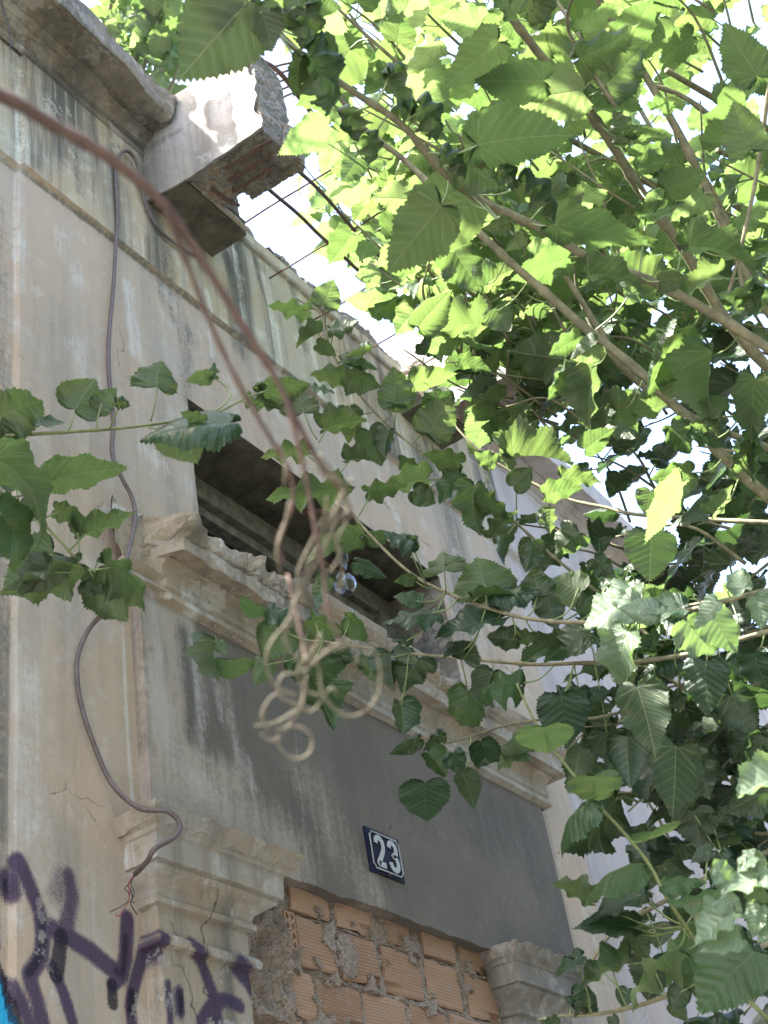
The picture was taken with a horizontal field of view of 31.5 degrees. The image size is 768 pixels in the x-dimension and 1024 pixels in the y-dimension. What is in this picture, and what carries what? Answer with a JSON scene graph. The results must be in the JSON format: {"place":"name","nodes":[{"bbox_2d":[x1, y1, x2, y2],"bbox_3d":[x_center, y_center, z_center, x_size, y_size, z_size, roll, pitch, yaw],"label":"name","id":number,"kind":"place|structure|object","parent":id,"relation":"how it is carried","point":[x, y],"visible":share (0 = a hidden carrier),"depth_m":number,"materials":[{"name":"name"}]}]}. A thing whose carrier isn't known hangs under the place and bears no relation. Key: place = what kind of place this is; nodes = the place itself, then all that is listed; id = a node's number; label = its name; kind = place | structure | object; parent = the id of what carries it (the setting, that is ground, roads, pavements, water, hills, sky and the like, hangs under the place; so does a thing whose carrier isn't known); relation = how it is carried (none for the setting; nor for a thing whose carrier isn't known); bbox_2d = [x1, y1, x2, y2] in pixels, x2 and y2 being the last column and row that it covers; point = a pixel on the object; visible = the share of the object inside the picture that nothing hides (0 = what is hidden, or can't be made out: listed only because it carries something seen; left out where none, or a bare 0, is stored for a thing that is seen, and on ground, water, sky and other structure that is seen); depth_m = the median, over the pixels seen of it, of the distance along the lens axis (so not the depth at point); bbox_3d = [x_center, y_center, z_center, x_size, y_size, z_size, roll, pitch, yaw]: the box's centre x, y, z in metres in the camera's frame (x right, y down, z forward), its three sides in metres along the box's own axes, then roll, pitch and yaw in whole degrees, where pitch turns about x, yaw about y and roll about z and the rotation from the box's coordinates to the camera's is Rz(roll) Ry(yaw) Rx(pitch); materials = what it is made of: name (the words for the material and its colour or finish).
{"place":"outdoors","nodes":[
{"label":"outdoors","id":0,"kind":"place"},
{"bbox_2d":[79,0,767,651],"label":"sky","id":1,"kind":"structure","parent":0,"point":[290,244],"materials":[{"name":"white"}]},
{"label":"ground","id":2,"kind":"structure","parent":0,"visible":0},
{"bbox_2d":[88,0,767,355],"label":"background tree","id":3,"kind":"object","parent":2,"relation":"on","point":[150,39],"visible":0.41,"depth_m":12.56,"materials":[{"name":"green plant"}]},
{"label":"pavement","id":4,"kind":"structure","parent":0,"visible":0},
{"bbox_2d":[0,360,267,622],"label":"mulberry sapling","id":5,"kind":"object","parent":4,"relation":"on","point":[38,570],"visible":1,"depth_m":2.13,"materials":[{"name":"green plant"}]},
{"bbox_2d":[0,0,767,1023],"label":"derelict house","id":6,"kind":"structure","parent":4,"relation":"on","point":[264,894],"depth_m":4.01,"materials":[{"name":"paint"}]},
{"bbox_2d":[1,0,10,49],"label":"cable","id":7,"kind":"object","parent":6,"relation":"hanging from","point":[7,25],"visible":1,"depth_m":4.16,"materials":[{"name":"metal"}]},
{"bbox_2d":[74,149,193,915],"bbox_3d":[-0.596,-0.144,3.861,0.167,2.733,0.670,-28,-39,23],"label":"electric cable","id":8,"kind":"object","parent":6,"relation":"attached to","point":[138,807],"visible":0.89,"depth_m":3.29,"materials":[{"name":"metal"}]},
{"bbox_2d":[195,476,395,638],"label":"window","id":9,"kind":"structure","parent":6,"relation":"in","point":[222,518],"depth_m":4.83,"materials":[{"name":"paint"}]},
{"bbox_2d":[333,552,356,596],"bbox_3d":[-0.151,0.195,4.904,0.086,0.246,0.086,-28,-39,23],"label":"light bulb","id":10,"kind":"object","parent":6,"relation":"hanging from","point":[349,582],"visible":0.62,"depth_m":4.84,"materials":[{"name":"clear glass"}]},
{"bbox_2d":[363,826,404,883],"bbox_3d":[0.001,0.997,3.957,0.022,0.136,0.177,-28,-39,23],"label":"house number plate","id":11,"kind":"object","parent":6,"relation":"attached to","point":[383,854],"visible":1,"depth_m":3.94,"materials":[{"name":"blue metal"}]},
{"bbox_2d":[139,0,767,1023],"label":"mulberry tree","id":12,"kind":"object","parent":4,"relation":"on","point":[713,958],"visible":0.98,"depth_m":2.31,"materials":[{"name":"green plant"}]},
{"bbox_2d":[275,0,767,471],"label":"mulberry tree","id":13,"kind":"object","parent":4,"relation":"on","point":[682,45],"visible":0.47,"depth_m":3.29,"materials":[{"name":"green plant"}]},
{"bbox_2d":[403,337,767,1023],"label":"mulberry tree","id":14,"kind":"object","parent":4,"relation":"on","point":[709,551],"visible":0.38,"depth_m":2.96,"materials":[{"name":"green plant"}]},
{"bbox_3d":[1.676,-0.147,3.292,5.217,6.761,6.812,-28,-39,23],"label":"mulberry tree","id":15,"kind":"object","parent":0,"visible":0},
{"bbox_2d":[0,88,382,752],"bbox_3d":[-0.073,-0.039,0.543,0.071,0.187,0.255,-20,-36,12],"label":"dry vine","id":16,"kind":"object","parent":15,"relation":"hanging from","point":[56,126],"visible":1,"depth_m":0.59,"materials":[{"name":"brown plant"}]}
]}

